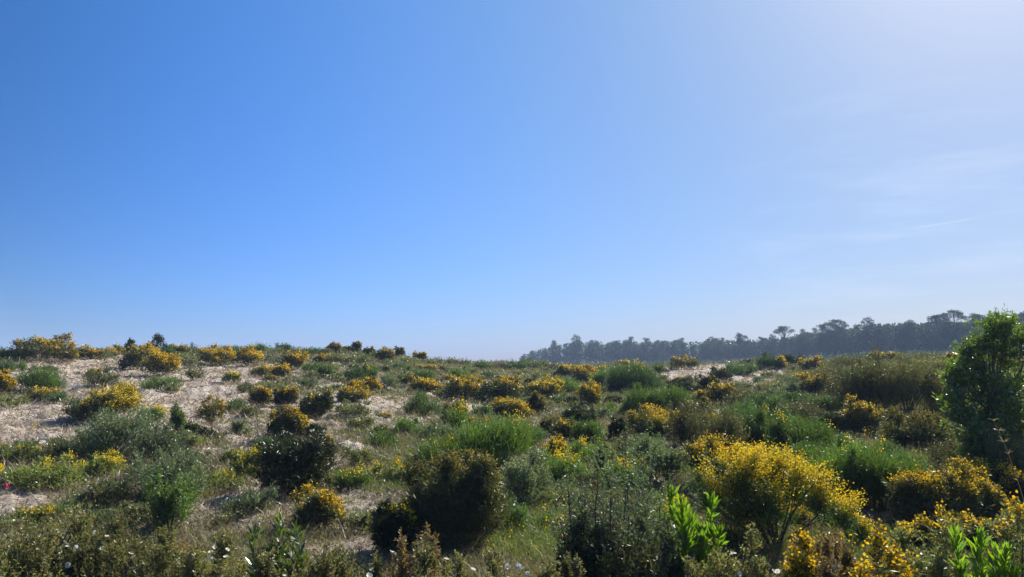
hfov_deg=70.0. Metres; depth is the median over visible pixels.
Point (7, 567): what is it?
rockrose bush
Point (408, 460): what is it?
scrub bush
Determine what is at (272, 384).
scrub bush
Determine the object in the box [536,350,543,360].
pine tree
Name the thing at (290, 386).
scrub bush
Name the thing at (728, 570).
rockrose bush
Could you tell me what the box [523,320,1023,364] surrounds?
forest
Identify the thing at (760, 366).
heath bush
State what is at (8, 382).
gorse bush
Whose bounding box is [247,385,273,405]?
gorse bush
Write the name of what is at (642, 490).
broom bush
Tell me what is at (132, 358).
gorse bush
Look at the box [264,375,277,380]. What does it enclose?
gorse bush
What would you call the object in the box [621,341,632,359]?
pine tree
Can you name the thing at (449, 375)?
gorse bush
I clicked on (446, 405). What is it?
gorse bush
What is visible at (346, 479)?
broom bush
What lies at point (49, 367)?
scrub bush
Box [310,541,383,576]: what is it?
rockrose bush
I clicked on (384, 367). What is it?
gorse bush
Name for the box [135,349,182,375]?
gorse bush
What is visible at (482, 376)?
scrub bush
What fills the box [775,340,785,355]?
pine tree
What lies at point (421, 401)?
broom bush
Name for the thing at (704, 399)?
gorse bush
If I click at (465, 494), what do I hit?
gorse bush
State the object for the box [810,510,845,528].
broom bush
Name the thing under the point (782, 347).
pine tree
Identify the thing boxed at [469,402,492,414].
broom bush
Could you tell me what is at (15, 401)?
scrub bush
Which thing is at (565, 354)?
pine tree
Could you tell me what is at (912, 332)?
pine tree
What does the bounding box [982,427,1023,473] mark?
heath bush
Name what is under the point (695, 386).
scrub bush
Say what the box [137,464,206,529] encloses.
scrub bush
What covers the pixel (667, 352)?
pine tree
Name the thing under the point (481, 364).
broom bush
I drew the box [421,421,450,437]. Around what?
scrub bush
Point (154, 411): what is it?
broom bush
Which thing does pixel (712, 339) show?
pine tree
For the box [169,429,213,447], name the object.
scrub bush
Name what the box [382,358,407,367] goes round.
scrub bush
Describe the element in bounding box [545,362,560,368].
heath bush
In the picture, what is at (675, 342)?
pine tree
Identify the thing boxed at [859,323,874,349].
pine tree
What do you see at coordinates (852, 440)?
scrub bush
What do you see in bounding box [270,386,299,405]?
gorse bush
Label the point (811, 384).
gorse bush
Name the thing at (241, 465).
herb clump
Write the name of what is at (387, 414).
gorse bush
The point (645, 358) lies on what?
pine tree
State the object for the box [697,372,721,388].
gorse bush
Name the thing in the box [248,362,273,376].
gorse bush
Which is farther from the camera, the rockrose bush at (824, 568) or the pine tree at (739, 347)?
the pine tree at (739, 347)
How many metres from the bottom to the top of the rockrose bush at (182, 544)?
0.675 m
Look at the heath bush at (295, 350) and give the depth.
54.97 m
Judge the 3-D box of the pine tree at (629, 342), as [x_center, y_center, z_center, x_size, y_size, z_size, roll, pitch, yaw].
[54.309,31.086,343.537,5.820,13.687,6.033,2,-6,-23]
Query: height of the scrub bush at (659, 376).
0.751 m
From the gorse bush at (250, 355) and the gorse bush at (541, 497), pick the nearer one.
the gorse bush at (541, 497)
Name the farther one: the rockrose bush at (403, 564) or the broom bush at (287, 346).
the broom bush at (287, 346)
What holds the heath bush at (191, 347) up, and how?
on the ground at (151, 391)
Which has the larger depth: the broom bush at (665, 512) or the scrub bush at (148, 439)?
the scrub bush at (148, 439)
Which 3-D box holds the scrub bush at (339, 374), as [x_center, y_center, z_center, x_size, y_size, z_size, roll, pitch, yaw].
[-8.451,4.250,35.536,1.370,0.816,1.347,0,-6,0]
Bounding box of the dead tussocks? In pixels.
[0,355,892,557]
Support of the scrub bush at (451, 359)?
on the ground at (151, 391)
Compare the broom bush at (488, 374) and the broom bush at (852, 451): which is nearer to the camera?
the broom bush at (852, 451)
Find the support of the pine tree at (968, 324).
on the ground at (151, 391)
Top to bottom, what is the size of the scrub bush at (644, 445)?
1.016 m
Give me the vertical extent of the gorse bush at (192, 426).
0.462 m
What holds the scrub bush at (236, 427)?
on the ground at (151, 391)
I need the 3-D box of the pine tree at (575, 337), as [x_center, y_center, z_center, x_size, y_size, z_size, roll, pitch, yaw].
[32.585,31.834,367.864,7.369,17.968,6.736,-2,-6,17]
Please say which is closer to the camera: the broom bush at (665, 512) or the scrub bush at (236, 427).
the broom bush at (665, 512)
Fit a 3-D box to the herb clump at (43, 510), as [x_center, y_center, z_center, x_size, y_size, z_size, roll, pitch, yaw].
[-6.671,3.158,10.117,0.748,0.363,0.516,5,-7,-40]
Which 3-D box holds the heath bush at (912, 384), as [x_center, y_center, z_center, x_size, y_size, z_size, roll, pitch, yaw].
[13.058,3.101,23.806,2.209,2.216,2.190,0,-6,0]
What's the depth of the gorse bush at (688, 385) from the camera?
35.55 m
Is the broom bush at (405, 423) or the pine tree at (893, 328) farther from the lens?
the pine tree at (893, 328)
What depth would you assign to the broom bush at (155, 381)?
28.37 m
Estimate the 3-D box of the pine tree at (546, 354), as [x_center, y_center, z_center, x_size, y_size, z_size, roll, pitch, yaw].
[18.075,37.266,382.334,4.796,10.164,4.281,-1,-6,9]
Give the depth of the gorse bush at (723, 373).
44.52 m
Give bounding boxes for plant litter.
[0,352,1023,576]
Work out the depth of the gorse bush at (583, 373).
48.44 m
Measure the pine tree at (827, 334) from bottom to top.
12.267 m
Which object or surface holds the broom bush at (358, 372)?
on the ground at (151, 391)
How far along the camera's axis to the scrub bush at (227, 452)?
15.12 m
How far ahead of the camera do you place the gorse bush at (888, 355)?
66.47 m
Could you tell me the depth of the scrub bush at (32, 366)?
32.56 m
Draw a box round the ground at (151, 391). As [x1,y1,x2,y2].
[0,353,1023,576]
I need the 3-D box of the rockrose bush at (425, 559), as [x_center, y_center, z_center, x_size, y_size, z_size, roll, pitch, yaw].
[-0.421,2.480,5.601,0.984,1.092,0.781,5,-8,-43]
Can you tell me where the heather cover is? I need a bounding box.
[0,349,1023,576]
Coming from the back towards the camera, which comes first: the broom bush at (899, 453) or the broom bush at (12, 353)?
the broom bush at (12, 353)
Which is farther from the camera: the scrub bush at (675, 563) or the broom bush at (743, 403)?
the broom bush at (743, 403)
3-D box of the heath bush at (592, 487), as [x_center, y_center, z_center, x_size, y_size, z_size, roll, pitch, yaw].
[1.022,2.461,7.241,1.330,1.406,1.196,3,-6,-29]
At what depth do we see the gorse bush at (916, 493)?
10.00 m
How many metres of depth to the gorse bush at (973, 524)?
8.95 m
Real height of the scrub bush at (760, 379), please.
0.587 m
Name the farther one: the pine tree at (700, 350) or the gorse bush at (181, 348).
the pine tree at (700, 350)
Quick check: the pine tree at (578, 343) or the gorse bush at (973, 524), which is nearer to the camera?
the gorse bush at (973, 524)
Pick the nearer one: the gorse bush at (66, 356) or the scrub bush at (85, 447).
the scrub bush at (85, 447)
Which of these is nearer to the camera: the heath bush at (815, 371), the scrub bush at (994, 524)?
the scrub bush at (994, 524)
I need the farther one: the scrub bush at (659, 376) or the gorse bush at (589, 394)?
the scrub bush at (659, 376)
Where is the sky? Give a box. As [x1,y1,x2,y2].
[0,0,1023,363]
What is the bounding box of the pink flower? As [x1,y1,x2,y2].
[1,482,9,491]
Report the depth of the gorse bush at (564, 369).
55.74 m
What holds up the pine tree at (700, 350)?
on the ground at (151, 391)
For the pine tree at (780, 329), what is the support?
on the ground at (151, 391)
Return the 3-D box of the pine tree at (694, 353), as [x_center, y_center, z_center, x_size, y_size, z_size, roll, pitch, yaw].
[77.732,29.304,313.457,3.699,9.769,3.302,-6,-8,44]
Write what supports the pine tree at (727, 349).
on the ground at (151, 391)
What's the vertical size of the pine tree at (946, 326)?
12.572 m
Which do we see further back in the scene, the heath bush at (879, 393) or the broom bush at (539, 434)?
the heath bush at (879, 393)
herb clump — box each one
[0,438,44,463]
[0,450,94,492]
[0,463,24,487]
[10,501,59,522]
[77,448,128,474]
[193,466,250,488]
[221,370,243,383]
[227,443,261,479]
[341,352,374,363]
[366,455,410,482]
[566,473,601,488]
[588,442,615,458]
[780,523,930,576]
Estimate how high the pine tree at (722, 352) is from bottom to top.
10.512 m
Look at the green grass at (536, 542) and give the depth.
10.30 m
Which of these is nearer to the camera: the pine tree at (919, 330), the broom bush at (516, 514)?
the broom bush at (516, 514)
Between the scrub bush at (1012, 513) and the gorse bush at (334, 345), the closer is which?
the scrub bush at (1012, 513)
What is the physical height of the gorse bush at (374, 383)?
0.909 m
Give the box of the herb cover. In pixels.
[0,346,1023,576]
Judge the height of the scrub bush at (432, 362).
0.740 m
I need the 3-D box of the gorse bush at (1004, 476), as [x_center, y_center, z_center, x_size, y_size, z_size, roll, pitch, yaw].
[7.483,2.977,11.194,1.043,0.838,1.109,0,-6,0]
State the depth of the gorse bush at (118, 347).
47.28 m
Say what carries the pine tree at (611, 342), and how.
on the ground at (151, 391)
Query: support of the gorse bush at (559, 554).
on the ground at (151, 391)
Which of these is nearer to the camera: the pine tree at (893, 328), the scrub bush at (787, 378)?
the scrub bush at (787, 378)
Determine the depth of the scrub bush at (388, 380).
33.40 m
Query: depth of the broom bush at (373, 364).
41.20 m
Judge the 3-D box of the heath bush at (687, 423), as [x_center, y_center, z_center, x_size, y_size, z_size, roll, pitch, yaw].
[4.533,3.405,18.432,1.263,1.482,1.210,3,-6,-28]
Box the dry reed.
[991,418,1023,500]
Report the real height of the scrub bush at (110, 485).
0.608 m
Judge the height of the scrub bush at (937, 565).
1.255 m
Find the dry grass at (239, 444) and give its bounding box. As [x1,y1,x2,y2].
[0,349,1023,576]
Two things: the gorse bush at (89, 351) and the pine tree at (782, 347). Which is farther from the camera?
the pine tree at (782, 347)
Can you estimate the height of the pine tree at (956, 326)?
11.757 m
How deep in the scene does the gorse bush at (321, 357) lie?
47.44 m
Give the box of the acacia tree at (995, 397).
[931,304,1023,468]
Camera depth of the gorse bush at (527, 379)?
43.77 m
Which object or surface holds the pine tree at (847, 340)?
on the ground at (151, 391)
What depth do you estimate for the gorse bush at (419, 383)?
34.01 m
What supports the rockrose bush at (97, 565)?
on the ground at (151, 391)
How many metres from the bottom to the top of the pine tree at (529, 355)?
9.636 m
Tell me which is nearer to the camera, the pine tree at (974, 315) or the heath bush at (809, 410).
the heath bush at (809, 410)
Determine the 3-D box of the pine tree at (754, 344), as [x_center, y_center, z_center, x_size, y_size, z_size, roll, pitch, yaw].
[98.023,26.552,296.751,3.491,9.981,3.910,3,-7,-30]
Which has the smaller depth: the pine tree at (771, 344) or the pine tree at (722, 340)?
the pine tree at (771, 344)
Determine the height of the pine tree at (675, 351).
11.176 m
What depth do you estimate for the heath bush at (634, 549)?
6.76 m
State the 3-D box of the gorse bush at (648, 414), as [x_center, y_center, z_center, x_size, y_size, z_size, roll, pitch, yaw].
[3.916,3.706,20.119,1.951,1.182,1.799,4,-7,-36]
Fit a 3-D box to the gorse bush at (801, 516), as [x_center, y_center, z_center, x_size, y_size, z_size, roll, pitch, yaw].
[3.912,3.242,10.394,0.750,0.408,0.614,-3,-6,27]
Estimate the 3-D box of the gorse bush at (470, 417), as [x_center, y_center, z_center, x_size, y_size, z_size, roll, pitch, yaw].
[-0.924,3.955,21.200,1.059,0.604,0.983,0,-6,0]
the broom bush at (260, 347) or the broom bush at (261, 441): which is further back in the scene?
the broom bush at (260, 347)
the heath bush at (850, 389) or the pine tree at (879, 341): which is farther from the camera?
the pine tree at (879, 341)
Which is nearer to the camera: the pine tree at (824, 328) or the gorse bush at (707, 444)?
the gorse bush at (707, 444)
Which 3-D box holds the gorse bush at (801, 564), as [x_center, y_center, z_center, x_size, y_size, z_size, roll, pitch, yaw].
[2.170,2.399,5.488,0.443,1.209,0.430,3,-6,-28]
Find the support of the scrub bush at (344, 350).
on the ground at (151, 391)
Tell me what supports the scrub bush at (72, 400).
on the ground at (151, 391)
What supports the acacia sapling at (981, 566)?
on the ground at (151, 391)
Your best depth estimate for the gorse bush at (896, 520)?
10.12 m
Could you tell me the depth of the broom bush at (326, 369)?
36.32 m
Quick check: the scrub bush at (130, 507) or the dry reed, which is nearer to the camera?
the dry reed
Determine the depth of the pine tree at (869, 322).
256.49 m
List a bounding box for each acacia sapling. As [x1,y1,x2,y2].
[242,510,311,576]
[666,484,728,576]
[945,525,1023,576]
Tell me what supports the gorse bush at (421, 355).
on the ground at (151, 391)
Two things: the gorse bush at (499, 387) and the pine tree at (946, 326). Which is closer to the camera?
the gorse bush at (499, 387)
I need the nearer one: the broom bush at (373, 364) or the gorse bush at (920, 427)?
the gorse bush at (920, 427)
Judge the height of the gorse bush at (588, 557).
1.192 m
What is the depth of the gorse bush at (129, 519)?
10.21 m
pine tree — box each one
[528,352,534,360]
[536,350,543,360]
[543,350,550,360]
[547,353,555,362]
[548,340,556,359]
[553,346,561,361]
[555,346,563,361]
[561,347,568,362]
[570,334,582,355]
[570,345,576,362]
[574,339,583,363]
[583,340,594,362]
[591,340,603,360]
[602,347,613,361]
[605,341,615,360]
[608,343,620,361]
[613,342,622,359]
[621,340,631,359]
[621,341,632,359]
[626,344,638,361]
[630,345,637,360]
[635,344,644,360]
[639,337,652,362]
[642,346,651,362]
[647,343,660,361]
[655,340,665,361]
[658,340,669,360]
[665,344,672,361]
[669,340,678,356]
[669,344,678,357]
[678,340,688,359]
[689,346,696,358]
[698,343,704,359]
[701,339,713,358]
[701,345,707,360]
[707,337,714,358]
[717,338,724,356]
[720,342,727,359]
[724,344,731,358]
[729,345,739,358]
[734,338,745,358]
[736,335,751,357]
[741,340,751,359]
[749,342,757,356]
[759,337,767,356]
[766,337,778,356]
[769,334,778,356]
[773,325,795,352]
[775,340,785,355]
[778,337,789,354]
[787,337,800,355]
[788,339,798,355]
[792,335,807,354]
[800,329,812,349]
[802,335,812,355]
[806,334,814,354]
[811,331,825,354]
[812,324,828,331]
[816,332,830,353]
[818,330,832,354]
[823,319,848,355]
[825,329,834,354]
[835,326,847,352]
[838,329,856,352]
[849,324,865,352]
[858,327,874,351]
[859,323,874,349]
[861,316,874,350]
[862,325,888,350]
[873,331,888,350]
[875,326,893,350]
[881,324,901,350]
[893,324,914,351]
[895,324,908,351]
[899,321,915,349]
[904,319,918,350]
[913,325,927,351]
[927,314,949,350]
[931,324,944,350]
[932,321,957,348]
[940,310,967,327]
[942,322,957,345]
[949,322,962,344]
[950,327,969,346]
[958,323,972,345]
[960,321,972,336]
[964,313,987,324]
[967,320,982,338]
[970,317,988,333]
[1009,314,1023,337]
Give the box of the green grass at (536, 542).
[5,353,1019,565]
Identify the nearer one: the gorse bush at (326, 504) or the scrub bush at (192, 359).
the gorse bush at (326, 504)
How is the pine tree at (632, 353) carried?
on the ground at (151, 391)
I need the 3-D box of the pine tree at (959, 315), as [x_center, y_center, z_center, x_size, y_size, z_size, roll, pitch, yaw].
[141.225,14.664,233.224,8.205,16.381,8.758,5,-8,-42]
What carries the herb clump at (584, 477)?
on the ground at (151, 391)
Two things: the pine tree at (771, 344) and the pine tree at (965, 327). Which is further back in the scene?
the pine tree at (771, 344)
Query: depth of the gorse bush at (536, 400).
27.60 m
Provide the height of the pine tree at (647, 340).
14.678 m
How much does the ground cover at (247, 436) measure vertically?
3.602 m
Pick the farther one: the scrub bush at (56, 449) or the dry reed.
the scrub bush at (56, 449)
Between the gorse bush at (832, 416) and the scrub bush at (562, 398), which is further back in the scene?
the scrub bush at (562, 398)
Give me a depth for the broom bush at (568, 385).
38.83 m
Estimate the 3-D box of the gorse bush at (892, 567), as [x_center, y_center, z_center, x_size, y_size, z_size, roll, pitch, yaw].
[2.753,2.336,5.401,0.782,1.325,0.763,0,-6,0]
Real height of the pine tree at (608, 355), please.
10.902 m
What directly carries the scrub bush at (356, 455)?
on the ground at (151, 391)
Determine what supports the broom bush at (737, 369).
on the ground at (151, 391)
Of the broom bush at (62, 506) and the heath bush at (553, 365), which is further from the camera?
the heath bush at (553, 365)
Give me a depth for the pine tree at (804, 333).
277.88 m
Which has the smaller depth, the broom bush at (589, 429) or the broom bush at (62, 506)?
the broom bush at (62, 506)
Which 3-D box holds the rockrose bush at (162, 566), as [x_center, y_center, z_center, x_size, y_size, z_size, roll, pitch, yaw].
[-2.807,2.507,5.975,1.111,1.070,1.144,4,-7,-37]
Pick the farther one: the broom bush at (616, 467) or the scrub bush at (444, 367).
the scrub bush at (444, 367)
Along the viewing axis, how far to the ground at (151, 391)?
19.42 m
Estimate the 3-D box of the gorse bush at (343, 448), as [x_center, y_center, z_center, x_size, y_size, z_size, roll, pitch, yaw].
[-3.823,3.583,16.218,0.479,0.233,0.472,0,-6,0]
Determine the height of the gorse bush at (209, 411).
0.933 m
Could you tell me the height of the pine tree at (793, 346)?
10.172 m
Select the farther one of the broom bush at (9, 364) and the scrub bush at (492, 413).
the broom bush at (9, 364)
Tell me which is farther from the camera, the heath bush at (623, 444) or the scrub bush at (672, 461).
the heath bush at (623, 444)
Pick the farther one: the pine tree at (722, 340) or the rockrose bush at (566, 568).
the pine tree at (722, 340)
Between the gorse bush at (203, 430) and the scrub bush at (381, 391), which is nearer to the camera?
the gorse bush at (203, 430)
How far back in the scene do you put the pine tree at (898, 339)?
243.85 m
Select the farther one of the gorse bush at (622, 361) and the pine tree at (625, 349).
the pine tree at (625, 349)
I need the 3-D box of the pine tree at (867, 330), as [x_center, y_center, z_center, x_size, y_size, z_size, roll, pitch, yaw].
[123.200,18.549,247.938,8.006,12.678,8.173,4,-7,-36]
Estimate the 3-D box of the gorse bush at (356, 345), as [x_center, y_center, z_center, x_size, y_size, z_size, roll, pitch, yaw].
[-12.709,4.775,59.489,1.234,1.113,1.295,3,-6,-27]
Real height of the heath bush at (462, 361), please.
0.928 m
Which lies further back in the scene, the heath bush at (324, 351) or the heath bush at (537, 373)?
the heath bush at (324, 351)
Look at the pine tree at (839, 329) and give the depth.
265.11 m
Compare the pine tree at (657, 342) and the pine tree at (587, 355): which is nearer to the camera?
the pine tree at (657, 342)
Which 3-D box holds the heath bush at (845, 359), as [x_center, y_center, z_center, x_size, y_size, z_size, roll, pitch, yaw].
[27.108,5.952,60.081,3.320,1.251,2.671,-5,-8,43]
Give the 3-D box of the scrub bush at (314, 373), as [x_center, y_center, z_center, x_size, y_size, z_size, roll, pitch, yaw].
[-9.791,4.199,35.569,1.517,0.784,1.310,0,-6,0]
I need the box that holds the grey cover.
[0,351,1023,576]
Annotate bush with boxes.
[0,346,27,360]
[0,354,17,372]
[0,368,17,394]
[0,392,31,407]
[0,496,101,576]
[0,512,34,532]
[9,332,84,359]
[10,357,72,391]
[12,503,152,576]
[13,439,30,448]
[21,385,60,400]
[26,364,45,370]
[31,497,84,518]
[32,436,76,460]
[41,390,69,403]
[43,364,58,370]
[48,437,73,443]
[58,347,78,360]
[60,404,89,423]
[61,381,144,419]
[62,397,84,405]
[62,402,165,458]
[62,488,94,503]
[69,437,104,455]
[74,426,102,440]
[77,344,103,358]
[81,366,120,386]
[82,473,134,505]
[82,507,141,531]
[84,367,102,377]
[97,348,116,359]
[99,523,236,576]
[104,346,121,355]
[110,343,128,354]
[117,417,192,463]
[117,457,161,482]
[117,498,157,524]
[118,346,145,369]
[120,512,136,525]
[126,442,214,503]
[127,341,160,359]
[129,536,194,559]
[134,402,169,423]
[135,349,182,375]
[136,374,184,389]
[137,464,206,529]
[159,343,177,353]
[163,381,184,392]
[165,344,188,355]
[168,400,187,431]
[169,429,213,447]
[170,526,251,576]
[174,351,201,368]
[175,534,280,576]
[176,448,212,463]
[178,421,201,433]
[181,342,200,350]
[183,366,206,380]
[191,393,229,424]
[195,342,237,363]
[196,426,221,438]
[213,508,248,522]
[216,483,281,514]
[218,344,245,352]
[219,447,249,460]
[222,395,248,412]
[228,418,252,435]
[230,345,265,364]
[234,380,254,392]
[239,404,263,417]
[244,342,280,352]
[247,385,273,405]
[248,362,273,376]
[249,424,338,498]
[250,434,275,448]
[255,380,266,385]
[255,536,360,576]
[260,378,285,388]
[262,347,284,353]
[262,352,281,363]
[263,404,311,437]
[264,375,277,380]
[270,362,292,377]
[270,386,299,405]
[274,340,296,352]
[274,348,309,368]
[275,381,306,390]
[282,376,296,382]
[287,481,350,528]
[290,346,312,352]
[295,375,320,389]
[297,422,321,436]
[298,368,325,378]
[298,389,336,420]
[300,361,320,371]
[302,346,324,354]
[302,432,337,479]
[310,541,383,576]
[312,352,331,361]
[313,361,336,379]
[315,384,333,392]
[317,345,336,354]
[320,471,338,483]
[324,368,350,382]
[325,341,343,350]
[326,352,351,362]
[331,384,345,389]
[331,398,372,415]
[332,462,375,491]
[334,348,350,352]
[334,381,374,401]
[336,445,349,452]
[337,444,375,465]
[341,360,374,380]
[344,345,355,352]
[345,379,362,387]
[345,505,374,531]
[346,414,375,431]
[352,340,362,351]
[361,375,382,393]
[362,346,375,354]
[363,362,379,378]
[363,421,400,449]
[365,496,416,554]
[368,363,382,371]
[369,350,377,356]
[371,425,388,434]
[373,388,389,394]
[375,345,394,361]
[377,410,391,417]
[379,365,391,371]
[380,368,405,391]
[380,522,441,576]
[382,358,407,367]
[389,498,406,506]
[393,345,405,355]
[393,412,422,432]
[395,443,513,549]
[396,370,412,385]
[400,356,419,362]
[400,388,444,416]
[401,453,426,470]
[402,393,541,472]
[404,365,435,380]
[406,375,444,393]
[408,537,475,576]
[411,350,427,359]
[416,528,475,556]
[419,434,457,462]
[420,358,438,364]
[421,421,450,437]
[425,363,437,370]
[433,356,446,363]
[437,373,484,400]
[439,364,451,372]
[439,374,451,379]
[439,400,468,423]
[445,356,458,364]
[448,363,469,377]
[454,358,471,365]
[466,416,491,428]
[467,366,481,372]
[468,373,487,379]
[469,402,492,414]
[472,360,489,369]
[474,373,522,402]
[475,541,563,576]
[480,370,497,378]
[485,412,502,419]
[488,361,508,368]
[488,362,498,367]
[489,396,535,417]
[496,445,554,505]
[497,493,534,532]
[507,359,526,368]
[509,420,546,450]
[519,357,535,365]
[519,375,564,399]
[524,378,534,384]
[526,390,547,412]
[527,358,550,367]
[530,370,543,377]
[533,495,553,506]
[533,505,567,525]
[537,551,586,576]
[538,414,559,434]
[539,433,568,456]
[540,420,677,571]
[540,441,591,485]
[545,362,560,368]
[548,417,576,438]
[550,392,569,402]
[552,514,567,528]
[552,528,587,576]
[553,363,576,375]
[553,462,669,567]
[553,492,585,508]
[555,377,583,392]
[556,505,628,576]
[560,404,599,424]
[561,376,577,382]
[561,435,603,464]
[564,395,577,403]
[565,497,615,522]
[566,416,605,444]
[571,366,598,382]
[574,378,604,406]
[587,365,610,384]
[587,384,605,393]
[588,521,671,576]
[589,406,612,419]
[592,444,607,475]
[594,453,650,490]
[602,358,666,390]
[602,394,624,403]
[605,398,638,414]
[605,415,627,439]
[606,380,624,391]
[608,425,669,461]
[614,360,628,364]
[615,497,640,512]
[617,381,696,411]
[621,402,683,438]
[621,527,666,573]
[626,433,665,472]
[634,497,699,576]
[638,488,668,505]
[647,493,697,526]
[648,435,692,482]
[655,374,668,380]
[666,379,693,394]
[666,397,717,444]
[667,362,679,368]
[668,354,700,368]
[669,395,718,412]
[675,434,873,553]
[680,430,747,481]
[681,521,774,576]
[682,373,700,382]
[687,380,708,391]
[688,501,705,515]
[693,396,750,448]
[695,389,714,402]
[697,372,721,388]
[701,450,713,492]
[705,380,738,402]
[707,366,733,382]
[713,394,769,421]
[720,384,764,406]
[723,361,758,375]
[731,392,804,449]
[735,380,751,387]
[744,387,795,414]
[749,400,839,453]
[751,363,762,370]
[752,375,766,381]
[754,351,786,369]
[756,383,771,389]
[759,438,841,503]
[760,370,773,376]
[763,386,785,394]
[767,528,844,576]
[773,377,800,392]
[773,396,824,421]
[775,355,787,368]
[775,430,860,464]
[776,505,813,527]
[777,525,821,576]
[781,389,802,404]
[782,375,800,382]
[783,353,804,364]
[786,365,802,370]
[795,355,825,369]
[796,370,831,393]
[796,389,845,413]
[796,433,899,511]
[799,362,844,378]
[805,537,878,576]
[810,406,859,433]
[810,432,898,461]
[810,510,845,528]
[817,365,852,402]
[823,355,862,366]
[825,494,877,544]
[827,346,883,411]
[831,427,935,510]
[832,433,873,449]
[834,362,871,378]
[837,392,888,436]
[843,518,920,576]
[852,344,923,410]
[858,438,930,468]
[861,350,900,359]
[871,404,957,451]
[881,351,943,413]
[881,453,994,528]
[881,498,986,576]
[885,517,910,527]
[893,511,938,548]
[903,350,946,358]
[911,362,974,415]
[913,453,957,473]
[916,428,981,464]
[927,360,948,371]
[935,507,1006,550]
[940,351,957,360]
[955,465,1009,522]
[965,455,1023,504]
[969,490,1023,576]
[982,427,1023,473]
[984,509,1023,553]
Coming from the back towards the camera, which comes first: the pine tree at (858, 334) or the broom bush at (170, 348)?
the pine tree at (858, 334)
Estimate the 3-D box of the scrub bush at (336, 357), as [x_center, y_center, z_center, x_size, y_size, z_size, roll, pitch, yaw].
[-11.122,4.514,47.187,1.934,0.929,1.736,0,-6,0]
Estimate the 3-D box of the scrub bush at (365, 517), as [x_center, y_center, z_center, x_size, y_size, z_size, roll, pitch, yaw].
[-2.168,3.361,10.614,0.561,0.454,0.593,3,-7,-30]
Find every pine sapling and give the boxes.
[123,338,135,351]
[149,333,167,349]
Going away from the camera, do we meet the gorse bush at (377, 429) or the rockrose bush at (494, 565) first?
the rockrose bush at (494, 565)
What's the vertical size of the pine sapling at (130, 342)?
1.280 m
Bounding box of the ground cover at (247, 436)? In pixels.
[0,347,1023,576]
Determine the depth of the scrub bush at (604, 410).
26.65 m
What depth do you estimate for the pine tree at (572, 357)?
363.49 m
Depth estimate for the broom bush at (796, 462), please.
11.59 m
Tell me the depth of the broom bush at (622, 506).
11.69 m
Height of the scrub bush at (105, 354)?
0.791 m
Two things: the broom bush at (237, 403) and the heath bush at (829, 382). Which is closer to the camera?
the broom bush at (237, 403)
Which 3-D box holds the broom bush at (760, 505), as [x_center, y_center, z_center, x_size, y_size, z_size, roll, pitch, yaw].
[3.224,2.580,9.055,2.270,1.490,1.692,-4,-7,32]
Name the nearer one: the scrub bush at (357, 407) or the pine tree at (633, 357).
the scrub bush at (357, 407)
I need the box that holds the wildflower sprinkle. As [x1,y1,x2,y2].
[32,369,943,564]
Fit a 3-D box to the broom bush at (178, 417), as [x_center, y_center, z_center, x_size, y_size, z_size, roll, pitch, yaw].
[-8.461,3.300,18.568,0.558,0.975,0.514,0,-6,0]
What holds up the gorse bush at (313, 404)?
on the ground at (151, 391)
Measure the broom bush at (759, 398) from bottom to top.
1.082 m
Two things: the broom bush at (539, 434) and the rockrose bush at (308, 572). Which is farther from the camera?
the broom bush at (539, 434)
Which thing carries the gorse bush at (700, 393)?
on the ground at (151, 391)
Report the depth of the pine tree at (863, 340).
251.89 m
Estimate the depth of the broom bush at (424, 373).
39.10 m
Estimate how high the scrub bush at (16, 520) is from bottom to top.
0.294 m
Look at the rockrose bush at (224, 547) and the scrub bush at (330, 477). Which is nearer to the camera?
the rockrose bush at (224, 547)
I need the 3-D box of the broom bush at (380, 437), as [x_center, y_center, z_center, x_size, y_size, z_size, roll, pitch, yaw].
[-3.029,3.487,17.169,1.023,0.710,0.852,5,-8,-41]
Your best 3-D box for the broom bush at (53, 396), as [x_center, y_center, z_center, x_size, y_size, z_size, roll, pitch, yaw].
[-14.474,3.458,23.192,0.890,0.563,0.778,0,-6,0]
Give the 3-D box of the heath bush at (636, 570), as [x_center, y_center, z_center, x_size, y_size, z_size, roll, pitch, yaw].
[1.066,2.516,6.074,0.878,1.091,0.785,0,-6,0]
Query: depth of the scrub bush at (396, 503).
11.21 m
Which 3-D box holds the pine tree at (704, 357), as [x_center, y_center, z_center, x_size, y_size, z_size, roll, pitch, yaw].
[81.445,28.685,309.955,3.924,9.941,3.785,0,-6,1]
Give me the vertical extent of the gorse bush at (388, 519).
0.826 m
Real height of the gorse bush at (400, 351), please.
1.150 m
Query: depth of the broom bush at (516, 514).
10.59 m
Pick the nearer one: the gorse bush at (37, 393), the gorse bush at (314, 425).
the gorse bush at (314, 425)
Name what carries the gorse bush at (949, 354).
on the ground at (151, 391)
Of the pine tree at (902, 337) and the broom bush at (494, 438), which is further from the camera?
the pine tree at (902, 337)
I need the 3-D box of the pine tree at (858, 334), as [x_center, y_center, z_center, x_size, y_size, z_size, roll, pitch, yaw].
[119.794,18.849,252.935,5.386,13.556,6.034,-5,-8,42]
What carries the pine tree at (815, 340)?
on the ground at (151, 391)
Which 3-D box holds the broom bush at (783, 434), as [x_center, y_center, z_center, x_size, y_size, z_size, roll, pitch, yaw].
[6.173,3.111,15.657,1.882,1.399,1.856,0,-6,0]

